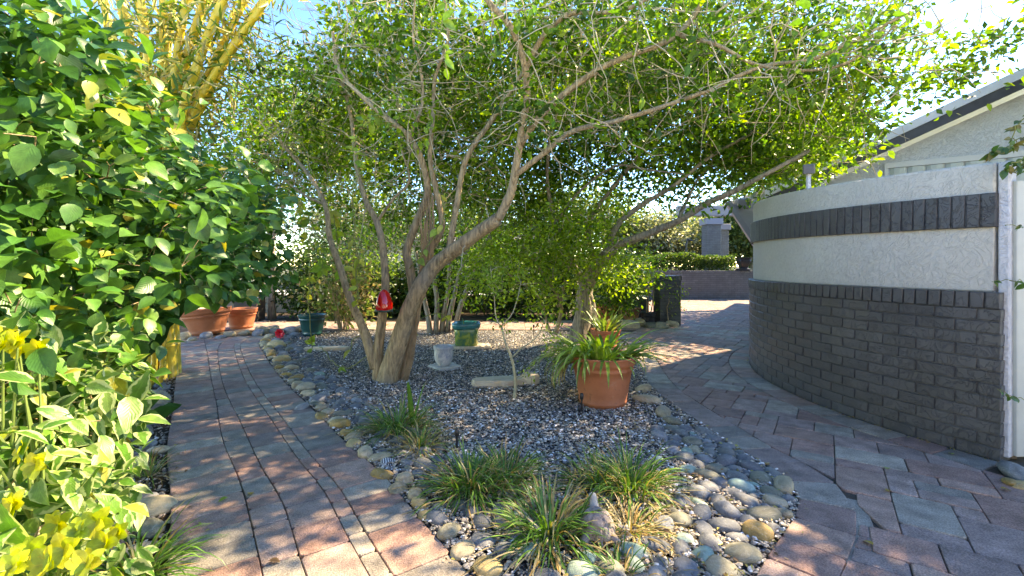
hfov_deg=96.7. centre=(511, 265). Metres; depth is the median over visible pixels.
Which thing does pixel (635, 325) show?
boulder
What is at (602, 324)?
bromeliad
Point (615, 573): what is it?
river stone
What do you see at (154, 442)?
river stone
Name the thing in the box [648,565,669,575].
river stone
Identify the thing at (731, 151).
gnarled tree
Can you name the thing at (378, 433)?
river stone
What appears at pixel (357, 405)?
river stone
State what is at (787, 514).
river stone
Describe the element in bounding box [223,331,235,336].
boulder
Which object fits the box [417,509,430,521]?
river stone
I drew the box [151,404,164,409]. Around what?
boulder
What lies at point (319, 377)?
river stone
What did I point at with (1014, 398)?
gate creeper
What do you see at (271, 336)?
boulder
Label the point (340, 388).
river stone
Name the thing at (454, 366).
slab
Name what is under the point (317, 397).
river stone
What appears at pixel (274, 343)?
boulder
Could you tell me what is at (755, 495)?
river stone
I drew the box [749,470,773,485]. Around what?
river stone
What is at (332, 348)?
flat stone
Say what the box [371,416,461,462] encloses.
grass clump
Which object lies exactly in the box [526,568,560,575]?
river stone
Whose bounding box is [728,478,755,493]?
river stone
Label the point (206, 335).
boulder
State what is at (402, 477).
river stone
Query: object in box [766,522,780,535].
river stone
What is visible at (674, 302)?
shrub
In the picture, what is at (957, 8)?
sky
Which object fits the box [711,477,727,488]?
river stone
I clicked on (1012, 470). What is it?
boulder
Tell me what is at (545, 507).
grass clump
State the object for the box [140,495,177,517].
river stone
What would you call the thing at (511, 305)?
shrub
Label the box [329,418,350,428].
stone
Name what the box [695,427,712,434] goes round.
river stone
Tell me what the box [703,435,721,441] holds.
river stone
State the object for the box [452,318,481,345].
glazed pot
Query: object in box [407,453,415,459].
river stone
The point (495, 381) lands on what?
sandstone slab
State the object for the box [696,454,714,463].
river stone
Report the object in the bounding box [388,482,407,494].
river stone
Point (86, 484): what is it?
variegated shrub
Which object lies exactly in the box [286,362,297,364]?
river stone
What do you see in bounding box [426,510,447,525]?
river stone
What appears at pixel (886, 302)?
curved wall
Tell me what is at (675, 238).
background tree
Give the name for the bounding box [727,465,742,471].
river stone
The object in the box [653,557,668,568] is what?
river stone
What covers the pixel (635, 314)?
terracotta pot
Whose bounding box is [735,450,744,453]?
river stone
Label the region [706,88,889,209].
background tree
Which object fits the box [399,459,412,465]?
river stone
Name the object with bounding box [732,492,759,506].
river stone
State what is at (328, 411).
river stone
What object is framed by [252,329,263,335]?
boulder
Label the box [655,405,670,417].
boulder
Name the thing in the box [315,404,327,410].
river stone
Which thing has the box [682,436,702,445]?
river stone
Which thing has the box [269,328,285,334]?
boulder
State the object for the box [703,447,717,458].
river stone
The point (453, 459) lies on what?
river stone
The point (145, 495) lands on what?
river stone
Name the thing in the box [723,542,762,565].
river stone
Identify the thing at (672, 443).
river stone
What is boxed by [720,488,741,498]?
river stone
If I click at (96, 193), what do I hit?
hibiscus hedge
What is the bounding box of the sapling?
[469,249,583,398]
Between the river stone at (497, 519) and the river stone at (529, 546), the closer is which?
the river stone at (529, 546)
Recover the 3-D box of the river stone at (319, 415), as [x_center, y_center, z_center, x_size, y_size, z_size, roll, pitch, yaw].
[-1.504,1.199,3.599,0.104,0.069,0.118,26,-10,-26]
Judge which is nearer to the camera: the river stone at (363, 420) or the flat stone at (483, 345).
the river stone at (363, 420)
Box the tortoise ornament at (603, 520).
[576,492,620,548]
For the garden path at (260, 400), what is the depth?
2.45 m
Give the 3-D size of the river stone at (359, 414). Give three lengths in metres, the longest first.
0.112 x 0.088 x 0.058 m
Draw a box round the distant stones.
[153,328,388,424]
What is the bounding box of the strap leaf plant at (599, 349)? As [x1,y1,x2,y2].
[527,323,672,392]
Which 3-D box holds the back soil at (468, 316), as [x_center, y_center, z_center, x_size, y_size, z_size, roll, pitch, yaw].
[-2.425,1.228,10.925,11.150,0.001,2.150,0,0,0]
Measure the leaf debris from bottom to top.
0.039 m
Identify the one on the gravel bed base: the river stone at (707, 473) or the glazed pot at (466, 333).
the river stone at (707, 473)
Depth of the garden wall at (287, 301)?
12.00 m
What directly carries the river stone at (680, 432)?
on the gravel bed base
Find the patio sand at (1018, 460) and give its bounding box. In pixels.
[621,330,1023,575]
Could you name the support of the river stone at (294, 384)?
on the gravel bed base
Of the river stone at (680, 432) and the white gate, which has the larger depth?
the river stone at (680, 432)
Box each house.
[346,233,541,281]
[765,68,1023,197]
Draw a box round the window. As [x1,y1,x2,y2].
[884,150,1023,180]
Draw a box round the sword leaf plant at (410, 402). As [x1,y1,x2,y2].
[407,381,424,423]
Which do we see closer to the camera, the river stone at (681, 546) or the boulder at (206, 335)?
the river stone at (681, 546)
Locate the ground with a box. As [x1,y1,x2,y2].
[105,267,738,574]
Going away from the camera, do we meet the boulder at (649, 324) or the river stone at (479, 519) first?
the river stone at (479, 519)
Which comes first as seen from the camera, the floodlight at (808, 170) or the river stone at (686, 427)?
the river stone at (686, 427)
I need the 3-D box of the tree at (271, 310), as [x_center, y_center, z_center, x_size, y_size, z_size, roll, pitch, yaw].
[-5.286,-2.047,10.393,6.081,6.614,3.424,0,0,0]
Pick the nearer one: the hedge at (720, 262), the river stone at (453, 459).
the river stone at (453, 459)
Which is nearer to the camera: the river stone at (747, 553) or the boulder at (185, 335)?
the river stone at (747, 553)
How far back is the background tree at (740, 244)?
24.17 m
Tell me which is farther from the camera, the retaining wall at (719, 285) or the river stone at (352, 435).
the retaining wall at (719, 285)
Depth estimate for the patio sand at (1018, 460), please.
2.68 m
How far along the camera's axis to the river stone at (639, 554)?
1.89 m
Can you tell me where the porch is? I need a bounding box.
[676,189,764,270]
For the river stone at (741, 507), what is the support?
on the gravel bed base
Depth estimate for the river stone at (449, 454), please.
2.83 m
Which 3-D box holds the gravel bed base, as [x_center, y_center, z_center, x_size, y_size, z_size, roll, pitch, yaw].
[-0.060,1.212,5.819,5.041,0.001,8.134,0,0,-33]
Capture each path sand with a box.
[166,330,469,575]
[234,329,569,330]
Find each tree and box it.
[182,0,1023,384]
[196,153,299,252]
[197,31,407,318]
[261,45,690,333]
[275,179,423,264]
[392,179,544,279]
[417,190,682,334]
[437,0,895,343]
[502,167,656,253]
[602,202,701,268]
[662,199,705,269]
[684,178,766,270]
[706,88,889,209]
[978,0,1023,86]
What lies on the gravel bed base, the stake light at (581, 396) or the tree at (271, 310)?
the stake light at (581, 396)
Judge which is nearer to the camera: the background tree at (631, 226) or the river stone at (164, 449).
the river stone at (164, 449)
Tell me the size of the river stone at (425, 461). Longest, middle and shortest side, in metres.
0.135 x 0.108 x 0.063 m
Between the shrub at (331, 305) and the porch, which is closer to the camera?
the shrub at (331, 305)
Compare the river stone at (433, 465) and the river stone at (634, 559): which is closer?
the river stone at (634, 559)
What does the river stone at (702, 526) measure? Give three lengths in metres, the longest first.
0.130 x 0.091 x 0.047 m
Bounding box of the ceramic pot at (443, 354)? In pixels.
[433,344,453,365]
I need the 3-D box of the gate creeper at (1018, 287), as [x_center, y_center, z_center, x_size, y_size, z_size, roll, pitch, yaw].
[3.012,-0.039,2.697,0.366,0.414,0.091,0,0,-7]
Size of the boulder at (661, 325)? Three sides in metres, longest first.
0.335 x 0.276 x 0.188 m
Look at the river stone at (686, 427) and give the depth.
3.31 m
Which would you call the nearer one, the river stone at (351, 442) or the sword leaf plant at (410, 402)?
the river stone at (351, 442)
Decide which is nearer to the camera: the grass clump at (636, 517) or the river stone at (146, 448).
the grass clump at (636, 517)
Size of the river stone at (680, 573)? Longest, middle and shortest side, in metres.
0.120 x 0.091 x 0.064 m
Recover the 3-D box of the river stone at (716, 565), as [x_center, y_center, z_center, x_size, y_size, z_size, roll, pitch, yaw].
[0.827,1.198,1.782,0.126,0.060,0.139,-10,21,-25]
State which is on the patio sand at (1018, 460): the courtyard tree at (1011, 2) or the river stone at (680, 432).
the courtyard tree at (1011, 2)
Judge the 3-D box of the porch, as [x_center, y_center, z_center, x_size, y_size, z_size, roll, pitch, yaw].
[10.007,-1.717,16.280,7.987,4.034,6.960,0,0,0]
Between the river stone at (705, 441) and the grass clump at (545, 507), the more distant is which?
the river stone at (705, 441)
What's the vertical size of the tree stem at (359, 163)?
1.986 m
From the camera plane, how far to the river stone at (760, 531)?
2.01 m
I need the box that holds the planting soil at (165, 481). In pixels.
[88,326,187,575]
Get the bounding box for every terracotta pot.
[590,328,620,347]
[596,304,615,320]
[620,307,641,319]
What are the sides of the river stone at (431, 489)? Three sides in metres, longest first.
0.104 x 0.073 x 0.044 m
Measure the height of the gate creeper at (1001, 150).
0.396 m
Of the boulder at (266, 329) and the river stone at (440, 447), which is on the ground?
the boulder at (266, 329)
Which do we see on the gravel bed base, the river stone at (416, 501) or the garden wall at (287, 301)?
the river stone at (416, 501)
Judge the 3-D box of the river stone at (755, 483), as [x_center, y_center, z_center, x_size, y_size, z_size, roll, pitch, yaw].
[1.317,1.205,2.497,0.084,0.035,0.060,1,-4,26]
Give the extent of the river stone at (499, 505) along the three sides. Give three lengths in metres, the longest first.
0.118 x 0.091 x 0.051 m
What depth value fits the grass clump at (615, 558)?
1.81 m
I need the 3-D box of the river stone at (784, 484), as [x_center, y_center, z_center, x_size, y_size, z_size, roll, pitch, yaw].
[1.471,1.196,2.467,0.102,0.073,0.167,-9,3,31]
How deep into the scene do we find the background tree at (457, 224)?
25.99 m
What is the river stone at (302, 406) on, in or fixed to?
on the garden path at (260, 400)
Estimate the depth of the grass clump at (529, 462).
2.54 m
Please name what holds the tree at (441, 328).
on the ground
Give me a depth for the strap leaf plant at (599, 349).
3.83 m
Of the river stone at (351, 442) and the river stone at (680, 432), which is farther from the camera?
the river stone at (680, 432)
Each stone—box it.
[89,557,124,573]
[126,541,150,557]
[135,517,165,539]
[138,445,153,451]
[139,439,157,446]
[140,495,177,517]
[141,492,158,498]
[146,445,169,455]
[158,385,170,390]
[277,351,287,355]
[284,364,298,370]
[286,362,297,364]
[288,374,303,379]
[288,378,299,384]
[291,381,302,388]
[294,402,308,409]
[300,390,315,397]
[303,346,349,350]
[309,394,327,400]
[309,401,324,406]
[313,375,324,380]
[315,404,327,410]
[315,412,327,419]
[316,385,326,390]
[321,408,333,414]
[327,416,342,424]
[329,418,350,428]
[331,405,340,411]
[332,410,349,416]
[335,387,346,391]
[335,399,345,405]
[339,396,351,401]
[340,429,353,436]
[344,431,361,440]
[346,438,360,448]
[349,403,362,409]
[350,397,361,402]
[355,412,365,418]
[358,417,375,426]
[358,445,372,459]
[367,452,391,462]
[369,404,382,410]
[369,438,380,446]
[370,468,393,479]
[373,430,387,436]
[380,457,394,465]
[382,435,393,441]
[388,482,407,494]
[391,435,407,445]
[395,472,413,485]
[396,449,406,457]
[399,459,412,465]
[402,445,415,450]
[404,465,413,471]
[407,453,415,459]
[407,487,422,502]
[411,496,426,509]
[412,468,424,478]
[413,456,432,468]
[416,446,431,456]
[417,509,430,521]
[418,481,429,489]
[426,485,439,495]
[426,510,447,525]
[427,464,445,474]
[430,444,445,451]
[430,457,444,462]
[432,501,448,510]
[437,522,460,541]
[445,453,460,460]
[450,499,467,511]
[450,540,475,560]
[452,343,491,349]
[452,456,463,464]
[464,506,480,519]
[470,532,495,550]
[472,555,503,575]
[473,514,492,529]
[491,502,509,514]
[492,513,512,530]
[495,541,517,558]
[496,487,510,500]
[506,526,523,542]
[510,510,527,520]
[519,542,536,557]
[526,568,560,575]
[566,560,600,575]
[579,549,595,563]
[596,558,624,573]
[605,570,626,575]
[620,542,649,560]
[628,555,646,572]
[633,572,648,575]
[635,384,651,392]
[640,536,670,551]
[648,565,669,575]
[650,425,664,431]
[651,429,667,441]
[651,515,674,536]
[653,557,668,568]
[660,506,677,514]
[662,425,679,431]
[663,416,681,425]
[664,440,680,446]
[666,446,678,454]
[668,435,681,442]
[668,511,692,528]
[671,428,688,436]
[672,539,689,556]
[672,570,691,575]
[673,493,690,509]
[673,556,699,575]
[675,451,693,463]
[675,532,694,545]
[677,465,696,475]
[680,425,692,432]
[680,447,692,453]
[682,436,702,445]
[688,445,701,454]
[688,459,705,467]
[688,484,709,499]
[689,504,711,521]
[690,497,707,504]
[691,545,713,567]
[694,468,719,480]
[694,520,715,535]
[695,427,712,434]
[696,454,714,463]
[698,480,720,493]
[698,532,720,553]
[702,439,711,443]
[702,443,717,449]
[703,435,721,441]
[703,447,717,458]
[705,463,728,474]
[705,554,741,575]
[707,493,725,505]
[707,517,741,534]
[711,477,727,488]
[713,499,741,521]
[715,454,737,466]
[717,442,734,447]
[717,447,736,457]
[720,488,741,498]
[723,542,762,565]
[725,532,749,543]
[726,470,748,479]
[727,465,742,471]
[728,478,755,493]
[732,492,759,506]
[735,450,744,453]
[736,454,751,460]
[737,506,747,513]
[738,514,754,521]
[740,460,763,470]
[742,519,773,544]
[746,506,781,522]
[748,493,762,499]
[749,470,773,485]
[749,481,760,488]
[760,486,782,496]
[762,493,788,508]
[764,467,780,477]
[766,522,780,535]
[773,475,793,495]
[776,508,793,519]
[781,494,796,504]
[1001,477,1015,485]
[1012,480,1023,489]
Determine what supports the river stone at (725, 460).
on the gravel bed base
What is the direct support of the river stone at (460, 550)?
on the gravel bed base
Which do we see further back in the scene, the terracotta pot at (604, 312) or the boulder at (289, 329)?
the terracotta pot at (604, 312)
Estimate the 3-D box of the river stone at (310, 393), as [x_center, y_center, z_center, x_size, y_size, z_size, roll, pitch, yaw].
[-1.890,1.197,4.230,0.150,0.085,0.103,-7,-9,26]
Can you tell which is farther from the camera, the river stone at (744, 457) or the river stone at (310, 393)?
the river stone at (310, 393)
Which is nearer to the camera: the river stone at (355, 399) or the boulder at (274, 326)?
the river stone at (355, 399)
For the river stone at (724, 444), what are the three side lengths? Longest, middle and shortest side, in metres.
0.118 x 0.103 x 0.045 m
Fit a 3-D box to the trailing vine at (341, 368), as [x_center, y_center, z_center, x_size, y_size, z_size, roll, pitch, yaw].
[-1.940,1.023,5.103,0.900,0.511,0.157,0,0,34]
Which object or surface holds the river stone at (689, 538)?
on the gravel bed base
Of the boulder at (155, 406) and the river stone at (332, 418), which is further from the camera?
the boulder at (155, 406)
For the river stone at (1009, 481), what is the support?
on the patio sand at (1018, 460)
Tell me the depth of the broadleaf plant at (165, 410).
2.87 m
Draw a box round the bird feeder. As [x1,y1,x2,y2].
[375,254,392,312]
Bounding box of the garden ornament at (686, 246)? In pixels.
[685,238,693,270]
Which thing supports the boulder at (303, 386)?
on the gravel bed base
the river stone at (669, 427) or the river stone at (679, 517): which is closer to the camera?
the river stone at (679, 517)
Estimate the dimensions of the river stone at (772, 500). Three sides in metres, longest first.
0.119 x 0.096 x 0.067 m
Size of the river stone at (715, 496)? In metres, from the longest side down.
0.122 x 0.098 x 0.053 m
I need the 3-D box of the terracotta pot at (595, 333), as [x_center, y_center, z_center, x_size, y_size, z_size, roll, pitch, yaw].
[1.379,1.070,6.718,0.450,0.260,0.450,0,0,0]
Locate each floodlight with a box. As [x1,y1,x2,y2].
[738,197,751,208]
[803,164,814,188]
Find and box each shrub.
[0,269,170,575]
[0,317,128,575]
[265,223,379,317]
[288,240,395,329]
[342,249,430,317]
[394,241,481,317]
[461,231,553,317]
[520,236,603,318]
[575,238,653,301]
[593,250,657,322]
[630,244,675,312]
[655,273,690,320]
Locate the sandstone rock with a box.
[521,372,539,384]
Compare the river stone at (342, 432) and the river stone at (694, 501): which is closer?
the river stone at (694, 501)
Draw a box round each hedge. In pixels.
[0,0,312,522]
[586,252,736,270]
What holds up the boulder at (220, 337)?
on the garden path at (260, 400)
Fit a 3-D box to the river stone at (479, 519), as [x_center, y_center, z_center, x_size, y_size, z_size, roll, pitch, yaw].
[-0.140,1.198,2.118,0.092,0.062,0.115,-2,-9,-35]
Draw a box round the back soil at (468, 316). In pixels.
[180,312,573,321]
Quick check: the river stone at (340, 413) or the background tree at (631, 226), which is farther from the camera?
the background tree at (631, 226)
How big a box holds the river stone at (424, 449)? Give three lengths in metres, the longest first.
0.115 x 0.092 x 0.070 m
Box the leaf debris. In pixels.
[167,349,988,573]
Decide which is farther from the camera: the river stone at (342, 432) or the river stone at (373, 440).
the river stone at (342, 432)
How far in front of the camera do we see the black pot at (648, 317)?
8.96 m
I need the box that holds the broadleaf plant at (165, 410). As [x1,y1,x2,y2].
[112,298,186,466]
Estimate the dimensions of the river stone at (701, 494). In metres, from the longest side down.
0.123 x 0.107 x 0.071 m
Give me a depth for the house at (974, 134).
7.49 m
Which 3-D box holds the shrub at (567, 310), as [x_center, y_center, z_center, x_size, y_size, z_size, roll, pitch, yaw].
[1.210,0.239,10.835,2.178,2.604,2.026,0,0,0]
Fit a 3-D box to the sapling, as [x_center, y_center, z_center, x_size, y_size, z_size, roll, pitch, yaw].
[0.148,0.541,4.145,1.073,1.386,0.604,0,0,0]
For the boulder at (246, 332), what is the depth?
7.94 m
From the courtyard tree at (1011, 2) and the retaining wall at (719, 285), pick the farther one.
the retaining wall at (719, 285)
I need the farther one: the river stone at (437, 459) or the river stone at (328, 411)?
the river stone at (328, 411)
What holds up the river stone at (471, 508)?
on the gravel bed base
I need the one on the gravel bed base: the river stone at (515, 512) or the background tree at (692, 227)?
the river stone at (515, 512)
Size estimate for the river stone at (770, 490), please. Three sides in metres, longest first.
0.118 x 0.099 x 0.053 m
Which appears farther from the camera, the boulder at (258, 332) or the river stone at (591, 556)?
the boulder at (258, 332)
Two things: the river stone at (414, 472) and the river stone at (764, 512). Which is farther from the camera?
the river stone at (414, 472)
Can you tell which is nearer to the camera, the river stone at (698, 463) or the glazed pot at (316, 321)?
the river stone at (698, 463)
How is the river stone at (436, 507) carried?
on the gravel bed base
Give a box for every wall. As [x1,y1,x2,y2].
[201,295,565,311]
[595,295,647,320]
[631,271,752,299]
[748,161,1016,461]
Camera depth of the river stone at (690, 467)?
2.65 m
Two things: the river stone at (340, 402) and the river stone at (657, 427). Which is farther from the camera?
the river stone at (340, 402)
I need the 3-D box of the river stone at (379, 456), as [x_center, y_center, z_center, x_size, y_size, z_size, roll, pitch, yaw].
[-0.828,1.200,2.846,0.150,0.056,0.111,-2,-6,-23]
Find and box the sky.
[3,0,1023,266]
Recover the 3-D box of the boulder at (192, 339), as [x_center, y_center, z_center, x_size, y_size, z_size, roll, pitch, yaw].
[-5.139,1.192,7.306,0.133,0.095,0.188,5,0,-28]
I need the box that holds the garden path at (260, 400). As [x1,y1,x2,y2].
[167,331,468,575]
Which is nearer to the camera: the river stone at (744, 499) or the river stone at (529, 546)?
the river stone at (529, 546)
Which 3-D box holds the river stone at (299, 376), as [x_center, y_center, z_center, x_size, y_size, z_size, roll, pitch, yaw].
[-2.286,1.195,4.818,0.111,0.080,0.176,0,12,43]
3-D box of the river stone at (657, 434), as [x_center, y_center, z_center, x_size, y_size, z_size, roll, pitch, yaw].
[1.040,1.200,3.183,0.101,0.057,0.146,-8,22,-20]
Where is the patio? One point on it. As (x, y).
(706, 340)
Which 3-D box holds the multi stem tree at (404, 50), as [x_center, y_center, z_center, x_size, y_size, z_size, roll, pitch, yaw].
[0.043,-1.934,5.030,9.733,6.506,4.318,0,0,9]
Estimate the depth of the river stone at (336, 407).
3.80 m
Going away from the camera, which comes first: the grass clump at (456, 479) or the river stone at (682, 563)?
the river stone at (682, 563)
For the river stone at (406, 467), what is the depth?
2.68 m
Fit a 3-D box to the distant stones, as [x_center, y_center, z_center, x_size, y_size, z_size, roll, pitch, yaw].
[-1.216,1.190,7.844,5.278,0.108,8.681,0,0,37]
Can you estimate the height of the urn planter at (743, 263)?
0.470 m
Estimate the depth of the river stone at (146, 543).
1.91 m
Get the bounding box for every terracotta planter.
[181,306,231,335]
[228,307,257,328]
[570,349,635,410]
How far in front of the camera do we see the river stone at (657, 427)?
3.29 m
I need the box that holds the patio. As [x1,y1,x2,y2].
[619,299,1023,575]
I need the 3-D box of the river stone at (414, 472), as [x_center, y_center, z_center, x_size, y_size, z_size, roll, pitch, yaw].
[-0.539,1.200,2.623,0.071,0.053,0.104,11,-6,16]
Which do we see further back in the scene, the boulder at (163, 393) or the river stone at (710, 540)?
the boulder at (163, 393)
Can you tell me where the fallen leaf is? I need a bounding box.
[269,557,279,561]
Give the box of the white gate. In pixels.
[1013,181,1023,456]
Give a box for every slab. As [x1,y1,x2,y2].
[428,362,460,371]
[471,376,525,387]
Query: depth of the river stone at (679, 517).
2.11 m
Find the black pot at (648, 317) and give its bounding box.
[640,311,655,321]
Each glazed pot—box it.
[297,313,326,335]
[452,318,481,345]
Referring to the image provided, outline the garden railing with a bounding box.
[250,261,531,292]
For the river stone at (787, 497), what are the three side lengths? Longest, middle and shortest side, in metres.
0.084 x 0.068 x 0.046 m
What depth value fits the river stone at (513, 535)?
2.01 m
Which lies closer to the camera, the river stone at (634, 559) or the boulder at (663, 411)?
the river stone at (634, 559)
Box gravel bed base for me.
[259,331,798,575]
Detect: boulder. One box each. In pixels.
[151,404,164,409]
[153,389,170,403]
[180,332,191,339]
[187,337,196,340]
[199,331,212,338]
[215,335,225,338]
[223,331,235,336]
[237,330,250,334]
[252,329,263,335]
[254,325,270,334]
[264,334,275,338]
[267,325,279,328]
[267,340,285,346]
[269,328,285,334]
[272,355,290,361]
[284,326,298,333]
[295,382,314,390]
[621,320,639,327]
[631,394,660,404]
[634,318,645,325]
[644,322,655,327]
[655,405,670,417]
[656,321,669,328]
[665,320,678,326]
[997,460,1023,479]
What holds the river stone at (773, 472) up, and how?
on the gravel bed base
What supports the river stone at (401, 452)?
on the gravel bed base
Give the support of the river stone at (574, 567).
on the gravel bed base
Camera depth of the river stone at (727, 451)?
2.88 m
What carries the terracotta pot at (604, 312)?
on the cross path at (485, 325)
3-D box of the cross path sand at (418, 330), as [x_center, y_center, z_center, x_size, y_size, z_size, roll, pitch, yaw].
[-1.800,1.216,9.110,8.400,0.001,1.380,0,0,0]
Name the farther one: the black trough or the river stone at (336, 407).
the black trough
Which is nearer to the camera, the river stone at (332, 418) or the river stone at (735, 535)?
the river stone at (735, 535)
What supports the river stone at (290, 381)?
on the gravel bed base
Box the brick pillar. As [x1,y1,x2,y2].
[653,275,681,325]
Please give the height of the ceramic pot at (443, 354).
0.230 m
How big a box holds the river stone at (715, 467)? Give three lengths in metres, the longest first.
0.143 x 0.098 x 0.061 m
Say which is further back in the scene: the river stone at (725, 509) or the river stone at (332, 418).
the river stone at (332, 418)
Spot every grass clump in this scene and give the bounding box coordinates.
[88,490,230,575]
[123,442,185,488]
[331,392,453,450]
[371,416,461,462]
[383,435,542,526]
[433,436,572,519]
[461,469,632,575]
[530,444,666,511]
[535,426,729,538]
[557,530,697,575]
[575,491,685,572]
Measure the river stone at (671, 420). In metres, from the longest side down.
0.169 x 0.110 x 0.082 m
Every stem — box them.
[346,112,387,306]
[397,185,434,382]
[409,191,451,334]
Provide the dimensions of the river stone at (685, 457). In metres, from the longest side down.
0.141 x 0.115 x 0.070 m
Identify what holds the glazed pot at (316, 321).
on the gravel bed base
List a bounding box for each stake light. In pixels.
[455,428,458,449]
[577,405,580,414]
[580,393,583,412]
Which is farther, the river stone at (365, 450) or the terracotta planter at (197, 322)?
the terracotta planter at (197, 322)
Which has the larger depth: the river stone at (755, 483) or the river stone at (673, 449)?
the river stone at (673, 449)
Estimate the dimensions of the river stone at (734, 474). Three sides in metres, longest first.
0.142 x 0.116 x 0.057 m
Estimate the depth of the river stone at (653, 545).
1.93 m
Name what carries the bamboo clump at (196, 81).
on the planting soil at (165, 481)
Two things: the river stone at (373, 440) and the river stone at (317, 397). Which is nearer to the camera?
the river stone at (373, 440)
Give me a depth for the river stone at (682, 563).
1.79 m
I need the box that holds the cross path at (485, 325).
[225,320,640,329]
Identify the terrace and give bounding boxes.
[535,268,737,270]
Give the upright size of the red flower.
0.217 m
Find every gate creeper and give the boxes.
[979,115,1023,179]
[992,224,1023,289]
[997,389,1023,402]
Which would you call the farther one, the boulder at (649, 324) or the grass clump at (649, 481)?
the boulder at (649, 324)
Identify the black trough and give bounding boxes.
[234,296,265,320]
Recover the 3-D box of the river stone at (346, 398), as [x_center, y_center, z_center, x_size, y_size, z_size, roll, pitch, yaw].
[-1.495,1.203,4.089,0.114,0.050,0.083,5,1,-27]
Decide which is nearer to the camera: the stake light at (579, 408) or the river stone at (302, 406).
the stake light at (579, 408)
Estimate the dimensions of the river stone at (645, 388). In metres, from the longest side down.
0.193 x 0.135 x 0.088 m
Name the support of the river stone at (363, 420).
on the gravel bed base
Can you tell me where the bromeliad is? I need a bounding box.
[582,307,636,330]
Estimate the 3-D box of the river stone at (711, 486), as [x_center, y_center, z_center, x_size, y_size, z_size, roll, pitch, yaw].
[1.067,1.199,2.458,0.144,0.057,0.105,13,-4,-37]
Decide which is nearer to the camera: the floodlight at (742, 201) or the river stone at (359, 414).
the river stone at (359, 414)
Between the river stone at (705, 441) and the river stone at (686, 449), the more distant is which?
the river stone at (705, 441)
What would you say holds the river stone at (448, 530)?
on the gravel bed base
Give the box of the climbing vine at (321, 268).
[282,192,353,353]
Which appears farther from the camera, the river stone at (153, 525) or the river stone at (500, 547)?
the river stone at (153, 525)
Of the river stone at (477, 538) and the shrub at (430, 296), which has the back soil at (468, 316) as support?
the shrub at (430, 296)
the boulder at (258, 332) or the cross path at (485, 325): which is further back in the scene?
the cross path at (485, 325)
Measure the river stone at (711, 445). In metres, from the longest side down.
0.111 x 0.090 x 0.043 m
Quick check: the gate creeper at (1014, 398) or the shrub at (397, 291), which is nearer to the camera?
the gate creeper at (1014, 398)
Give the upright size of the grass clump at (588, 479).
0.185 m
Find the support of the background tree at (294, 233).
on the ground
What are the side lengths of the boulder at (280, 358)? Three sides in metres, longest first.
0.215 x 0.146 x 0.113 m
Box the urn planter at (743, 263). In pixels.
[735,257,752,270]
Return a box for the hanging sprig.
[436,0,455,78]
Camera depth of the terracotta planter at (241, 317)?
8.57 m
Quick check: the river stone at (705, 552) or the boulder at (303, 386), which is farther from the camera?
the boulder at (303, 386)
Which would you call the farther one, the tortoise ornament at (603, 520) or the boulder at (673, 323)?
the boulder at (673, 323)
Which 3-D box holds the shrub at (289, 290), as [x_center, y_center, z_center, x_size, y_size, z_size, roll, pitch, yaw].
[-4.598,0.352,10.925,2.697,2.751,2.048,0,0,0]
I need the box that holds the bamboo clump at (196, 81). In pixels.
[74,0,322,380]
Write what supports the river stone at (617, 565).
on the gravel bed base
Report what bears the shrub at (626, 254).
on the back soil at (468, 316)
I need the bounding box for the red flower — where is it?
[275,329,284,338]
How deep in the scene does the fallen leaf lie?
1.84 m
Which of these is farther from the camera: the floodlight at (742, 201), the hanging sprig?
the floodlight at (742, 201)
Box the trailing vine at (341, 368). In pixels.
[319,336,365,372]
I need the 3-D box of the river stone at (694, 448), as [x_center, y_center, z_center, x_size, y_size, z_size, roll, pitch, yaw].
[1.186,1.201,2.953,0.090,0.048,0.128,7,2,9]
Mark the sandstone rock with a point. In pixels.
(528, 380)
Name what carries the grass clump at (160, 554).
on the planting soil at (165, 481)
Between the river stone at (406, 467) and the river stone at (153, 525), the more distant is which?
the river stone at (406, 467)
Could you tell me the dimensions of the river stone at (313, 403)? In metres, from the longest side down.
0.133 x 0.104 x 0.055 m
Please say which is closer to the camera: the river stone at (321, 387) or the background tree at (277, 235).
the river stone at (321, 387)
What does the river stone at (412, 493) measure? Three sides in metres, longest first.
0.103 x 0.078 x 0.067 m
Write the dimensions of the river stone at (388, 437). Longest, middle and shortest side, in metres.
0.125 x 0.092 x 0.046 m
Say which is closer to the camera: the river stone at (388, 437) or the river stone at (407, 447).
the river stone at (407, 447)
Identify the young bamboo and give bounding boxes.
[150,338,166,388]
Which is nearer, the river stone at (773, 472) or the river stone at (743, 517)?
the river stone at (743, 517)
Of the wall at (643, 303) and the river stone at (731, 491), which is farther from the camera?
the wall at (643, 303)

